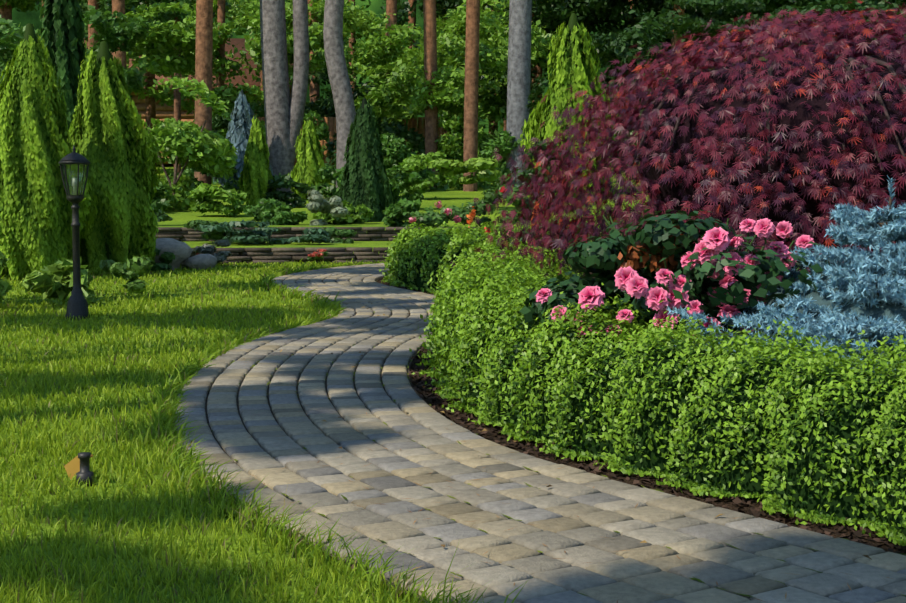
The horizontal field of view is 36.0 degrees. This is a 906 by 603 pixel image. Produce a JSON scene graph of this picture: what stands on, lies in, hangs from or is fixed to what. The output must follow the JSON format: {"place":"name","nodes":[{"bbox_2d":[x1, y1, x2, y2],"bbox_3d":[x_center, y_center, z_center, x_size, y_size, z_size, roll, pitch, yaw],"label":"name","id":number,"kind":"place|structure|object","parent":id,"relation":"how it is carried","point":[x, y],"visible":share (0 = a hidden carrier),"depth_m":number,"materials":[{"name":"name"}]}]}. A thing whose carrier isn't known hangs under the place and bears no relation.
{"place":"outdoors","nodes":[
{"label":"outdoors","id":0,"kind":"place"},
{"bbox_2d":[0,153,649,602],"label":"ground","id":1,"kind":"structure","parent":0,"point":[448,197],"depth_m":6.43,"materials":[{"name":"green plant"}]},
{"bbox_2d":[0,23,97,280],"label":"thuja tree","id":2,"kind":"object","parent":1,"relation":"on","point":[36,218],"visible":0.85,"depth_m":16.36,"materials":[{"name":"green plant"}]},
{"bbox_2d":[64,455,79,479],"bbox_3d":[-1.384,0.611,5.137,0.082,0.087,0.041,-4,6,-43],"label":"dry leaf on lawn","id":3,"kind":"object","parent":1,"relation":"on","point":[72,467],"visible":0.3,"depth_m":5.13,"materials":[{"name":"plant"}]},
{"bbox_2d":[58,145,89,319],"bbox_3d":[-3.127,-0.575,11.572,0.264,1.441,0.228,0,5,-2],"label":"garden lamp post","id":4,"kind":"object","parent":1,"relation":"on","point":[77,304],"visible":0.9,"depth_m":11.54,"materials":[{"name":"black metal"}]},
{"bbox_2d":[61,164,87,194],"bbox_3d":[-3.127,-1.006,11.537,0.224,0.254,0.194,0,5,-2],"label":"lantern glass","id":5,"kind":"object","parent":4,"relation":"attached to","point":[67,166],"visible":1,"depth_m":11.52,"materials":[{"name":"clear glass"}]},
{"bbox_2d":[76,452,93,486],"bbox_3d":[-1.335,0.607,5.057,0.064,0.120,0.064,0,5,-2],"label":"lawn sprinkler","id":6,"kind":"object","parent":1,"relation":"on","point":[84,473],"visible":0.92,"depth_m":5.04,"materials":[{"name":"black plastic"}]},
{"bbox_2d":[67,41,162,274],"bbox_3d":[-4.473,-1.846,17.934,1.428,2.962,1.555,0,5,-2],"label":"thuja tree","id":7,"kind":"object","parent":1,"relation":"on","point":[112,146],"visible":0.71,"depth_m":17.59,"materials":[{"name":"green plant"}]},
{"bbox_2d":[148,120,205,209],"bbox_3d":[-5.834,-2.811,29.619,1.235,2.070,0.104,0,5,-2],"label":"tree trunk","id":8,"kind":"object","parent":1,"relation":"on","point":[175,179],"visible":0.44,"depth_m":29.60,"materials":[{"name":"brown plant"}]},
{"bbox_2d":[151,238,216,269],"bbox_3d":[-3.685,-0.593,18.820,1.027,0.523,0.629,0,5,-2],"label":"garden rock","id":9,"kind":"object","parent":1,"relation":"on","point":[181,251],"visible":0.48,"depth_m":18.62,"materials":[{"name":"grey stone"}]},
{"bbox_2d":[213,90,274,192],"bbox_3d":[-5.327,-4.007,35.530,1.607,2.754,1.460,0,5,-2],"label":"blue spruce tree","id":10,"kind":"object","parent":1,"relation":"on","point":[240,125],"visible":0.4,"depth_m":35.26,"materials":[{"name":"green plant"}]},
{"bbox_2d":[238,114,275,207],"bbox_3d":[-4.297,-3.071,30.640,0.831,2.073,0.748,0,5,-2],"label":"thuja tree","id":11,"kind":"object","parent":1,"relation":"on","point":[255,176],"visible":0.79,"depth_m":30.46,"materials":[{"name":"green plant"}]},
{"bbox_2d":[83,38,448,170],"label":"building","id":12,"kind":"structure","parent":1,"relation":"on","point":[163,112],"depth_m":56.09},
{"bbox_2d":[0,157,586,306],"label":"ground cover plants","id":13,"kind":"object","parent":1,"relation":"on","point":[54,280],"visible":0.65,"depth_m":19.65,"materials":[{"name":"green plant"}]},
{"bbox_2d":[171,277,431,600],"bbox_3d":[1.017,0.088,12.112,7.148,0.001,23.683,0,5,6],"label":"path bedding","id":14,"kind":"object","parent":1,"relation":"on","point":[237,403],"visible":0.08,"depth_m":7.07,"materials":[{"name":"grey sand"}]},
{"bbox_2d":[175,263,905,602],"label":"path setts","id":15,"kind":"structure","parent":14,"relation":"on","point":[695,535],"depth_m":4.70,"materials":[{"name":"grey stone"}]},
{"bbox_2d":[178,281,905,602],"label":"path joint moss","id":16,"kind":"object","parent":14,"relation":"on","point":[697,579],"visible":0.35,"depth_m":4.62,"materials":[{"name":"green plant"}]},
{"bbox_2d":[291,117,329,199],"bbox_3d":[-3.509,-3.421,33.652,1.044,2.019,0.934,0,5,-2],"label":"thuja tree","id":17,"kind":"object","parent":1,"relation":"on","point":[309,158],"visible":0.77,"depth_m":33.43,"materials":[{"name":"green plant"}]},
{"bbox_2d":[156,227,508,263],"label":"terrace retaining walls","id":18,"kind":"structure","parent":1,"relation":"on","point":[287,254],"depth_m":20.26,"materials":[{"name":"stone"}]},
{"bbox_2d":[142,258,530,602],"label":"lawn edge grass","id":19,"kind":"structure","parent":1,"relation":"on","point":[171,385],"depth_m":5.00,"materials":[{"name":"green plant"}]},
{"bbox_2d":[143,109,572,226],"bbox_3d":[-3.693,-3.322,31.732,12.429,3.034,17.192,0,5,-2],"label":"shrub foliage","id":20,"kind":"object","parent":1,"relation":"on","point":[276,206],"visible":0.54,"depth_m":29.98,"materials":[{"name":"green plant"}]},
{"bbox_2d":[337,98,394,221],"bbox_3d":[-1.679,-2.445,26.654,1.163,2.857,1.061,0,5,-2],"label":"conifer tree","id":21,"kind":"object","parent":1,"relation":"on","point":[365,180],"visible":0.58,"depth_m":26.37,"materials":[{"name":"green plant"}]},
{"bbox_2d":[0,0,757,192],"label":"tree trunks","id":22,"kind":"object","parent":1,"relation":"on","point":[284,112],"visible":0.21,"depth_m":36.22,"materials":[{"name":"brown plant"}]},
{"bbox_2d":[39,0,86,135],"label":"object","id":23,"kind":"object","parent":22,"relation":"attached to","point":[61,30],"depth_m":23.21,"materials":[{"name":"green plant"}]},
{"bbox_2d":[0,0,905,221],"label":"background trees","id":24,"kind":"object","parent":1,"relation":"on","point":[645,25],"visible":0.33,"depth_m":41.06,"materials":[{"name":"green plant"}]},
{"bbox_2d":[12,0,903,146],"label":"forest trees","id":25,"kind":"object","parent":1,"relation":"on","point":[25,18],"depth_m":68.90,"materials":[{"name":"green plant"}]},
{"bbox_2d":[185,265,905,602],"bbox_3d":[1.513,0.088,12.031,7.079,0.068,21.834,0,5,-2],"label":"path debris and mulch","id":26,"kind":"object","parent":1,"relation":"on","point":[753,510],"visible":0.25,"depth_m":5.27,"materials":[{"name":"brown soil"}]},
{"bbox_2d":[379,205,905,545],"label":"boxwood hedge","id":27,"kind":"object","parent":26,"relation":"on","point":[467,293],"depth_m":5.18,"materials":[{"name":"green plant"}]},
{"bbox_2d":[498,208,829,376],"bbox_3d":[1.050,0.082,6.312,1.686,1.015,1.353,0,5,-2],"label":"rose bush","id":28,"kind":"object","parent":26,"relation":"on","point":[648,251],"depth_m":5.94,"materials":[{"name":"plant"}]},
{"bbox_2d":[451,0,905,283],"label":"japanese maple tree","id":29,"kind":"object","parent":26,"relation":"on","point":[861,33],"depth_m":9.16,"materials":[{"name":"red plant"}]},
{"bbox_2d":[667,176,905,376],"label":"blue spruce tree","id":30,"kind":"object","parent":26,"relation":"on","point":[890,276],"depth_m":5.54,"materials":[{"name":"blue plant"}]},
{"bbox_2d":[520,13,614,198],"bbox_3d":[2.712,-4.540,32.706,2.322,4.402,2.300,0,5,-2],"label":"thuja tree","id":31,"kind":"object","parent":1,"relation":"on","point":[573,62],"visible":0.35,"depth_m":32.33,"materials":[{"name":"green plant"}]}
]}

